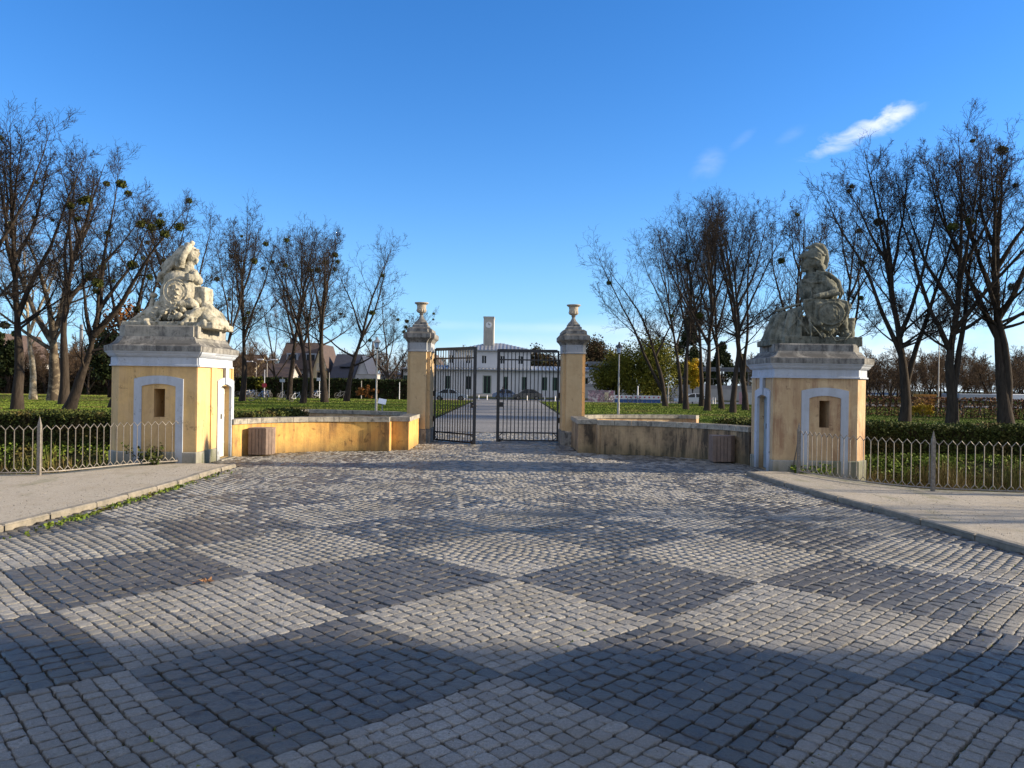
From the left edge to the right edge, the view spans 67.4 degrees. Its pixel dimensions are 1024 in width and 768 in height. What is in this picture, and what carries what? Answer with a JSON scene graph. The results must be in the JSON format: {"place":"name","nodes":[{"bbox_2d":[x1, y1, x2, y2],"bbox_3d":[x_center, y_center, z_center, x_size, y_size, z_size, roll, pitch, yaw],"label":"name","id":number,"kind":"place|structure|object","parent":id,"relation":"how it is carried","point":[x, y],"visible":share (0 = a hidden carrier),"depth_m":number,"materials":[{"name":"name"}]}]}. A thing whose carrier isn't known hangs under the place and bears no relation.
{"place":"outdoors","nodes":[
{"label":"outdoors","id":0,"kind":"place"},
{"bbox_2d":[0,463,235,526],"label":"pavement","id":1,"kind":"structure","parent":0,"point":[70,486],"depth_m":13.13,"materials":[{"name":"concrete"}]},
{"bbox_2d":[0,463,1023,538],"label":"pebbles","id":2,"kind":"object","parent":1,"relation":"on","point":[832,481],"visible":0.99,"depth_m":12.66,"materials":[{"name":"stone"}]},
{"bbox_2d":[279,338,323,377],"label":"house","id":3,"kind":"structure","parent":0,"point":[298,358],"depth_m":119.43,"materials":[{"name":"brown paint"}]},
{"bbox_2d":[312,345,335,378],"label":"house","id":4,"kind":"structure","parent":0,"point":[329,354],"depth_m":117.75,"materials":[{"name":"white paint"}]},
{"bbox_2d":[353,356,377,378],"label":"house","id":5,"kind":"structure","parent":0,"point":[367,367],"depth_m":115.08,"materials":[{"name":"white paint"}]},
{"bbox_2d":[0,524,1016,767],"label":"joint soil","id":6,"kind":"structure","parent":0,"point":[956,758],"depth_m":4.34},
{"bbox_2d":[0,387,1023,491],"bbox_3d":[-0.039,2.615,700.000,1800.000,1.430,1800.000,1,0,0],"label":"ground","id":7,"kind":"structure","parent":0,"point":[85,458],"depth_m":20.39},
{"bbox_2d":[0,321,13,392],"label":"ivy tree","id":8,"kind":"object","parent":7,"relation":"on","point":[6,360],"visible":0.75,"depth_m":87.54,"materials":[{"name":"green plant"}]},
{"bbox_2d":[4,334,48,368],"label":"house","id":9,"kind":"structure","parent":7,"relation":"on","point":[10,336],"depth_m":101.76,"materials":[{"name":"white paint"}]},
{"bbox_2d":[0,202,81,399],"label":"plane tree","id":10,"kind":"object","parent":7,"relation":"on","point":[33,386],"visible":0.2,"depth_m":63.94,"materials":[{"name":"brown plant"}]},
{"bbox_2d":[26,355,59,393],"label":"tree","id":11,"kind":"object","parent":7,"relation":"on","point":[44,369],"visible":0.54,"depth_m":86.95,"materials":[{"name":"brown plant"}]},
{"bbox_2d":[0,107,86,340],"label":"lime tree","id":12,"kind":"object","parent":7,"relation":"on","point":[10,224],"visible":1,"depth_m":42.28,"materials":[{"name":"brown plant"}]},
{"bbox_2d":[0,368,107,394],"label":"dark hedge","id":13,"kind":"object","parent":7,"relation":"on","point":[98,388],"visible":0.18,"depth_m":89.17,"materials":[{"name":"green plant"}]},
{"bbox_2d":[0,97,109,409],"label":"lime tree","id":14,"kind":"object","parent":7,"relation":"on","point":[17,399],"visible":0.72,"depth_m":44.19,"materials":[{"name":"brown plant"}]},
{"bbox_2d":[0,202,112,400],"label":"plane tree","id":15,"kind":"object","parent":7,"relation":"on","point":[51,334],"visible":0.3,"depth_m":60.88,"materials":[{"name":"brown plant"}]},
{"bbox_2d":[58,346,94,394],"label":"tree","id":16,"kind":"object","parent":7,"relation":"on","point":[88,374],"visible":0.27,"depth_m":86.91,"materials":[{"name":"brown plant"}]},
{"bbox_2d":[0,463,172,475],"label":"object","id":17,"kind":"structure","parent":7,"relation":"on","point":[80,470],"depth_m":15.30,"materials":[{"name":"concrete"}]},
{"bbox_2d":[0,417,178,474],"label":"railing","id":18,"kind":"object","parent":17,"relation":"on","point":[38,470],"visible":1,"depth_m":14.93,"materials":[{"name":"grey metal"}]},
{"bbox_2d":[18,139,158,403],"bbox_3d":[-31.091,-8.061,55.780,8.816,19.284,8.538,1,0,29],"label":"lime tree","id":19,"kind":"object","parent":7,"relation":"on","point":[64,391],"visible":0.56,"depth_m":54.24,"materials":[{"name":"brown plant"}]},
{"bbox_2d":[84,328,118,397],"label":"yew","id":20,"kind":"object","parent":7,"relation":"on","point":[99,364],"visible":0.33,"depth_m":72.66,"materials":[{"name":"green plant"}]},
{"bbox_2d":[91,299,142,338],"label":"rusty tree","id":21,"kind":"object","parent":7,"relation":"on","point":[123,313],"visible":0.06,"depth_m":76.50,"materials":[{"name":"orange plant"}]},
{"bbox_2d":[0,464,235,531],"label":"kerb","id":22,"kind":"structure","parent":7,"relation":"on","point":[79,508],"depth_m":11.45,"materials":[{"name":"stone"}]},
{"bbox_2d":[36,146,201,409],"bbox_3d":[-22.247,-5.965,44.573,9.275,15.548,5.129,1,0,0],"label":"lime tree","id":23,"kind":"object","parent":7,"relation":"on","point":[93,334],"visible":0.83,"depth_m":44.40,"materials":[{"name":"brown plant"}]},
{"bbox_2d":[77,201,183,407],"bbox_3d":[-24.884,-5.284,50.056,6.662,14.055,4.391,1,0,-22],"label":"lime tree","id":24,"kind":"object","parent":7,"relation":"on","point":[137,307],"visible":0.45,"depth_m":49.89,"materials":[{"name":"brown plant"}]},
{"bbox_2d":[121,442,163,464],"bbox_3d":[-7.863,1.693,16.651,0.930,0.891,0.714,1,0,13],"label":"shrub","id":25,"kind":"object","parent":7,"relation":"on","point":[152,455],"visible":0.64,"depth_m":16.54,"materials":[{"name":"green plant"}]},
{"bbox_2d":[0,407,309,447],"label":"clipped hedge","id":26,"kind":"object","parent":7,"relation":"on","point":[23,420],"visible":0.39,"depth_m":20.83,"materials":[{"name":"green plant"}]},
{"bbox_2d":[103,325,238,466],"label":"guardhouse","id":27,"kind":"structure","parent":7,"relation":"on","point":[182,376],"depth_m":16.85,"materials":[{"name":"yellow paint"}]},
{"bbox_2d":[122,241,232,333],"bbox_3d":[-7.679,-2.260,17.798,2.220,2.099,1.427,1,0,0],"label":"trophy statue","id":28,"kind":"object","parent":27,"relation":"on","point":[185,298],"visible":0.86,"depth_m":17.48,"materials":[{"name":"stone"}]},
{"bbox_2d":[220,386,224,456],"bbox_3d":[-7.064,0.910,18.505,0.100,1.710,0.686,1,0,0],"label":"door","id":29,"kind":"structure","parent":27,"relation":"in","point":[223,387],"depth_m":18.72,"materials":[{"name":"paint"}]},
{"bbox_2d":[117,176,235,321],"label":"lime tree","id":30,"kind":"object","parent":7,"relation":"on","point":[204,253],"visible":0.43,"depth_m":59.57,"materials":[{"name":"brown plant"}]},
{"bbox_2d":[206,215,276,350],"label":"lime tree","id":31,"kind":"object","parent":7,"relation":"on","point":[238,269],"visible":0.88,"depth_m":57.47,"materials":[{"name":"brown plant"}]},
{"bbox_2d":[210,188,292,400],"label":"lime tree","id":32,"kind":"object","parent":7,"relation":"on","point":[242,395],"visible":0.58,"depth_m":68.31,"materials":[{"name":"brown plant"}]},
{"bbox_2d":[237,342,277,376],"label":"tree","id":33,"kind":"object","parent":7,"relation":"on","point":[259,361],"visible":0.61,"depth_m":104.58,"materials":[{"name":"brown plant"}]},
{"bbox_2d":[231,268,318,376],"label":"lime tree","id":34,"kind":"object","parent":7,"relation":"on","point":[273,363],"visible":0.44,"depth_m":96.79,"materials":[{"name":"brown plant"}]},
{"bbox_2d":[254,363,302,377],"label":"house","id":35,"kind":"structure","parent":7,"relation":"on","point":[284,372],"depth_m":110.00,"materials":[{"name":"concrete"}]},
{"bbox_2d":[241,222,342,402],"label":"lime tree","id":36,"kind":"object","parent":7,"relation":"on","point":[303,397],"visible":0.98,"depth_m":64.69,"materials":[{"name":"brown plant"}]},
{"bbox_2d":[253,212,351,399],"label":"lime tree","id":37,"kind":"object","parent":7,"relation":"on","point":[291,372],"visible":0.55,"depth_m":74.31,"materials":[{"name":"brown plant"}]},
{"bbox_2d":[272,225,351,397],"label":"lime tree","id":38,"kind":"object","parent":7,"relation":"on","point":[311,391],"visible":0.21,"depth_m":86.04,"materials":[{"name":"brown plant"}]},
{"bbox_2d":[234,376,406,398],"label":"dark hedge","id":39,"kind":"object","parent":7,"relation":"on","point":[388,388],"visible":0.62,"depth_m":91.91,"materials":[{"name":"green plant"}]},
{"bbox_2d":[276,222,372,402],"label":"lime tree","id":40,"kind":"object","parent":7,"relation":"on","point":[324,391],"visible":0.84,"depth_m":68.62,"materials":[{"name":"brown plant"}]},
{"bbox_2d":[231,414,419,456],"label":"curved wall","id":41,"kind":"structure","parent":7,"relation":"on","point":[326,433],"depth_m":20.95,"materials":[{"name":"yellow paint"}]},
{"bbox_2d":[330,354,364,378],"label":"house","id":42,"kind":"structure","parent":7,"relation":"on","point":[341,366],"depth_m":117.97,"materials":[{"name":"white paint"}]},
{"bbox_2d":[302,409,406,416],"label":"parapet","id":43,"kind":"structure","parent":7,"relation":"on","point":[322,412],"depth_m":26.08,"materials":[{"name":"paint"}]},
{"bbox_2d":[293,226,427,400],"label":"lime tree","id":44,"kind":"object","parent":7,"relation":"on","point":[363,333],"visible":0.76,"depth_m":74.19,"materials":[{"name":"brown plant"}]},
{"bbox_2d":[343,283,438,378],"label":"lime tree","id":45,"kind":"object","parent":7,"relation":"on","point":[386,373],"visible":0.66,"depth_m":110.09,"materials":[{"name":"brown plant"}]},
{"bbox_2d":[377,353,407,378],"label":"tree","id":46,"kind":"object","parent":7,"relation":"on","point":[390,367],"visible":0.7,"depth_m":126.91,"materials":[{"name":"brown plant"}]},
{"bbox_2d":[403,324,438,443],"bbox_3d":[-2.951,0.026,24.764,0.986,3.860,1.673,1,0,0],"label":"gate post","id":47,"kind":"object","parent":7,"relation":"on","point":[422,339],"visible":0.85,"depth_m":24.06,"materials":[{"name":"paint"}]},
{"bbox_2d":[414,302,428,324],"bbox_3d":[-2.917,-2.265,24.750,0.450,0.721,0.450,1,0,0],"label":"urn","id":48,"kind":"object","parent":47,"relation":"on","point":[421,308],"visible":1,"depth_m":24.62,"materials":[{"name":"stone"}]},
{"bbox_2d":[433,347,476,444],"bbox_3d":[-1.873,0.352,24.618,2.130,3.060,0.180,1,0,45],"label":"gate leaf","id":49,"kind":"object","parent":47,"relation":"attached to","point":[473,405],"visible":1,"depth_m":24.51,"materials":[{"name":"metal"}]},
{"bbox_2d":[433,401,559,431],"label":"drive","id":50,"kind":"structure","parent":7,"relation":"on","point":[485,416],"depth_m":41.97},
{"bbox_2d":[399,316,600,397],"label":"station building","id":51,"kind":"structure","parent":7,"relation":"on","point":[486,383],"depth_m":128.12,"materials":[{"name":"white paint"}]},
{"bbox_2d":[0,554,1023,767],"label":"forecourt setts","id":52,"kind":"structure","parent":7,"relation":"on","point":[518,685],"depth_m":5.20,"materials":[{"name":"stone"}]},
{"bbox_2d":[0,515,1022,767],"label":"grit","id":53,"kind":"object","parent":52,"relation":"on","point":[522,657],"visible":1,"depth_m":5.49,"materials":[{"name":"stone"}]},
{"bbox_2d":[0,432,1023,571],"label":"gateway setts","id":54,"kind":"structure","parent":7,"relation":"on","point":[652,502],"depth_m":10.88,"materials":[{"name":"stone"}]},
{"bbox_2d":[248,427,275,454],"bbox_3d":[-6.322,1.436,19.420,0.564,0.680,0.424,1,0,0],"label":"litter bin","id":55,"kind":"object","parent":54,"relation":"on","point":[261,440],"visible":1,"depth_m":19.21,"materials":[{"name":"brown wood"}]},
{"bbox_2d":[3,467,1023,767],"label":"moss","id":56,"kind":"object","parent":54,"relation":"on","point":[73,517],"visible":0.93,"depth_m":10.73,"materials":[{"name":"green plant"}]},
{"bbox_2d":[708,435,734,461],"bbox_3d":[5.297,1.619,19.350,0.584,0.660,0.444,1,0,0],"label":"litter bin","id":57,"kind":"object","parent":54,"relation":"on","point":[721,448],"visible":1,"depth_m":19.13,"materials":[{"name":"brown wood"}]},
{"bbox_2d":[0,393,1023,424],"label":"grass","id":58,"kind":"structure","parent":7,"relation":"on","point":[312,403],"depth_m":58.89,"materials":[{"name":"plant"}]},
{"bbox_2d":[0,441,1023,492],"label":"ivy","id":59,"kind":"object","parent":7,"relation":"on","point":[898,457],"visible":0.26,"depth_m":20.43,"materials":[{"name":"green plant"}]},
{"bbox_2d":[0,445,1023,492],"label":"reeds","id":60,"kind":"object","parent":7,"relation":"on","point":[943,483],"visible":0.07,"depth_m":19.68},
{"bbox_2d":[530,342,590,366],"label":"evergreen","id":61,"kind":"object","parent":7,"relation":"on","point":[545,363],"visible":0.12,"depth_m":158.31,"materials":[{"name":"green plant"}]},
{"bbox_2d":[556,326,589,445],"bbox_3d":[1.949,0.099,24.764,0.986,3.860,1.673,1,0,0],"label":"gate post","id":62,"kind":"object","parent":7,"relation":"on","point":[572,341],"visible":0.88,"depth_m":24.06,"materials":[{"name":"paint"}]},
{"bbox_2d":[496,349,560,441],"bbox_3d":[0.570,0.389,25.310,2.150,3.060,0.181,1,0,0],"label":"gate leaf","id":63,"kind":"object","parent":62,"relation":"attached to","point":[499,405],"visible":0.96,"depth_m":25.32,"materials":[{"name":"metal"}]},
{"bbox_2d":[585,334,616,367],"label":"oak tree","id":64,"kind":"object","parent":7,"relation":"on","point":[596,351],"visible":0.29,"depth_m":162.14,"materials":[{"name":"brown plant"}]},
{"bbox_2d":[588,390,614,401],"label":"graffiti wall","id":65,"kind":"structure","parent":7,"relation":"on","point":[595,395],"depth_m":100.00,"materials":[{"name":"multicoloured paint"}]},
{"bbox_2d":[588,348,636,394],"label":"willow","id":66,"kind":"object","parent":7,"relation":"on","point":[605,376],"visible":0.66,"depth_m":110.74,"materials":[{"name":"green plant"}]},
{"bbox_2d":[576,227,695,405],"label":"lime tree","id":67,"kind":"object","parent":7,"relation":"on","point":[661,384],"visible":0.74,"depth_m":73.55,"materials":[{"name":"brown plant"}]},
{"bbox_2d":[585,414,698,424],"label":"parapet","id":68,"kind":"structure","parent":7,"relation":"on","point":[665,418],"depth_m":26.15,"materials":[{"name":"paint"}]},
{"bbox_2d":[608,327,688,400],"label":"willow","id":69,"kind":"object","parent":7,"relation":"on","point":[646,383],"visible":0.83,"depth_m":106.59,"materials":[{"name":"green plant"}]},
{"bbox_2d":[571,416,750,465],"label":"curved wall","id":70,"kind":"structure","parent":7,"relation":"on","point":[656,438],"depth_m":20.94,"materials":[{"name":"paint"}]},
{"bbox_2d":[585,387,751,400],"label":"railway wall","id":71,"kind":"structure","parent":7,"relation":"on","point":[726,394],"depth_m":124.00,"materials":[{"name":"concrete"}]},
{"bbox_2d":[626,206,727,403],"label":"lime tree","id":72,"kind":"object","parent":7,"relation":"on","point":[680,400],"visible":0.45,"depth_m":84.17,"materials":[{"name":"brown plant"}]},
{"bbox_2d":[670,318,705,384],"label":"conifer","id":73,"kind":"object","parent":7,"relation":"on","point":[694,353],"visible":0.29,"depth_m":139.38,"materials":[{"name":"green plant"}]},
{"bbox_2d":[641,215,740,409],"bbox_3d":[15.053,-6.322,64.730,7.189,17.134,7.353,1,0,-34],"label":"lime tree","id":74,"kind":"object","parent":7,"relation":"on","point":[685,378],"visible":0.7,"depth_m":64.25,"materials":[{"name":"brown plant"}]},
{"bbox_2d":[688,358,698,403],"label":"young maple","id":75,"kind":"object","parent":7,"relation":"on","point":[693,365],"visible":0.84,"depth_m":95.53,"materials":[{"name":"plant"}]},
{"bbox_2d":[637,193,760,410],"bbox_3d":[14.703,-6.540,61.700,7.674,17.567,11.387,1,0,-40],"label":"lime tree","id":76,"kind":"object","parent":7,"relation":"on","point":[707,400],"visible":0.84,"depth_m":60.49,"materials":[{"name":"brown plant"}]},
{"bbox_2d":[645,191,759,405],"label":"lime tree","id":77,"kind":"object","parent":7,"relation":"on","point":[701,391],"visible":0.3,"depth_m":74.16,"materials":[{"name":"brown plant"}]},
{"bbox_2d":[673,367,751,389],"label":"platform canopy","id":78,"kind":"object","parent":7,"relation":"on","point":[726,369],"visible":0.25,"depth_m":130.00,"materials":[{"name":"grey metal"}]},
{"bbox_2d":[666,186,759,408],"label":"lime tree","id":79,"kind":"object","parent":7,"relation":"on","point":[721,405],"visible":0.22,"depth_m":66.36,"materials":[{"name":"brown plant"}]},
{"bbox_2d":[711,341,739,384],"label":"conifer","id":80,"kind":"object","parent":7,"relation":"on","point":[724,357],"visible":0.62,"depth_m":149.16,"materials":[{"name":"green plant"}]},
{"bbox_2d":[671,188,795,409],"bbox_3d":[19.301,-7.332,63.867,10.708,19.301,12.692,1,0,0],"label":"lime tree","id":81,"kind":"object","parent":7,"relation":"on","point":[742,368],"visible":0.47,"depth_m":64.37,"materials":[{"name":"brown plant"}]},
{"bbox_2d":[686,183,800,412],"bbox_3d":[17.052,-6.333,57.419,8.457,17.236,6.504,1,0,26],"label":"lime tree","id":82,"kind":"object","parent":7,"relation":"on","point":[736,335],"visible":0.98,"depth_m":57.03,"materials":[{"name":"brown plant"}]},
{"bbox_2d":[739,193,856,331],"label":"lime tree","id":83,"kind":"object","parent":7,"relation":"on","point":[797,216],"visible":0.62,"depth_m":57.43,"materials":[{"name":"brown plant"}]},
{"bbox_2d":[746,343,874,482],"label":"guardhouse","id":84,"kind":"structure","parent":7,"relation":"on","point":[816,388],"depth_m":17.05,"materials":[{"name":"paint"}]},
{"bbox_2d":[763,397,766,467],"bbox_3d":[5.944,1.128,17.780,0.100,1.660,0.696,1,0,0],"label":"door","id":85,"kind":"structure","parent":84,"relation":"in","point":[765,398],"depth_m":18.03,"materials":[{"name":"paint"}]},
{"bbox_2d":[757,243,862,346],"bbox_3d":[6.922,-2.069,17.834,2.124,2.439,1.152,1,0,0],"label":"helmeted statue","id":86,"kind":"object","parent":84,"relation":"on","point":[825,319],"visible":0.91,"depth_m":17.50,"materials":[{"name":"stone"}]},
{"bbox_2d":[798,182,897,336],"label":"lime tree","id":87,"kind":"object","parent":7,"relation":"on","point":[859,285],"visible":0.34,"depth_m":50.77,"materials":[{"name":"brown plant"}]},
{"bbox_2d":[709,416,1023,459],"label":"clipped hedge","id":88,"kind":"object","parent":7,"relation":"on","point":[993,434],"visible":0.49,"depth_m":21.24,"materials":[{"name":"green plant"}]},
{"bbox_2d":[861,347,893,406],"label":"tree","id":89,"kind":"object","parent":7,"relation":"on","point":[870,373],"visible":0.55,"depth_m":81.05,"materials":[{"name":"brown plant"}]},
{"bbox_2d":[746,471,1023,554],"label":"kerb","id":90,"kind":"structure","parent":7,"relation":"on","point":[888,512],"depth_m":11.30,"materials":[{"name":"stone"}]},
{"bbox_2d":[868,346,929,403],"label":"tree","id":91,"kind":"object","parent":7,"relation":"on","point":[899,394],"visible":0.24,"depth_m":84.74,"materials":[{"name":"brown plant"}]},
{"bbox_2d":[881,347,917,406],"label":"tree","id":92,"kind":"object","parent":7,"relation":"on","point":[893,366],"visible":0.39,"depth_m":81.61,"materials":[{"name":"brown plant"}]},
{"bbox_2d":[886,364,918,397],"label":"tree","id":93,"kind":"object","parent":7,"relation":"on","point":[895,377],"visible":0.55,"depth_m":74.78,"materials":[{"name":"brown plant"}]},
{"bbox_2d":[798,119,1008,421],"bbox_3d":[22.939,-6.622,45.533,10.454,17.990,8.487,1,0,44],"label":"lime tree","id":94,"kind":"object","parent":7,"relation":"on","point":[905,374],"visible":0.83,"depth_m":45.40,"materials":[{"name":"brown plant"}]},
{"bbox_2d":[803,474,1023,494],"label":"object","id":95,"kind":"structure","parent":7,"relation":"on","point":[825,477],"depth_m":14.52,"materials":[{"name":"concrete"}]},
{"bbox_2d":[792,423,1023,491],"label":"railing","id":96,"kind":"object","parent":95,"relation":"on","point":[932,475],"visible":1,"depth_m":14.24,"materials":[{"name":"grey metal"}]},
{"bbox_2d":[906,348,944,393],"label":"tree","id":97,"kind":"object","parent":7,"relation":"on","point":[925,366],"visible":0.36,"depth_m":75.36,"materials":[{"name":"brown plant"}]},
{"bbox_2d":[914,348,946,393],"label":"tree","id":98,"kind":"object","parent":7,"relation":"on","point":[934,378],"visible":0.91,"depth_m":71.29,"materials":[{"name":"brown plant"}]},
{"bbox_2d":[865,394,1023,419],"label":"beech hedge","id":99,"kind":"object","parent":7,"relation":"on","point":[897,405],"visible":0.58,"depth_m":53.79,"materials":[{"name":"brown plant"}]},
{"bbox_2d":[877,98,1023,423],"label":"lime tree","id":100,"kind":"object","parent":7,"relation":"on","point":[952,370],"visible":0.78,"depth_m":43.62,"materials":[{"name":"brown plant"}]},
{"bbox_2d":[898,114,1023,423],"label":"lime tree","id":101,"kind":"object","parent":7,"relation":"on","point":[997,327],"visible":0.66,"depth_m":43.71,"materials":[{"name":"brown plant"}]},
{"bbox_2d":[939,358,985,401],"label":"tree","id":102,"kind":"object","parent":7,"relation":"on","point":[968,383],"visible":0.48,"depth_m":79.04,"materials":[{"name":"brown plant"}]},
{"bbox_2d":[941,393,996,414],"bbox_3d":[36.466,1.611,61.250,3.050,1.660,2.500,1,0,0],"label":"shelter","id":103,"kind":"object","parent":7,"relation":"on","point":[959,396],"visible":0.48,"depth_m":60.00,"materials":[{"name":"metal"}]},
{"bbox_2d":[963,353,1023,409],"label":"tree","id":104,"kind":"object","parent":7,"relation":"on","point":[984,381],"visible":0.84,"depth_m":72.56,"materials":[{"name":"brown plant"}]},
{"bbox_2d":[0,0,1023,391],"label":"sky","id":105,"kind":"structure","parent":0,"point":[491,135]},
{"bbox_2d":[234,395,1021,407],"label":"street","id":106,"kind":"structure","parent":0,"point":[533,400],"depth_m":101.88,"materials":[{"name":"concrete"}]},
{"bbox_2d":[788,463,835,474],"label":"weeds","id":107,"kind":"object","parent":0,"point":[794,468],"visible":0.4,"depth_m":16.79,"materials":[{"name":"green plant"}]},
{"bbox_2d":[756,471,1023,548],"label":"pavement","id":108,"kind":"structure","parent":0,"point":[986,504],"depth_m":12.57,"materials":[{"name":"concrete"}]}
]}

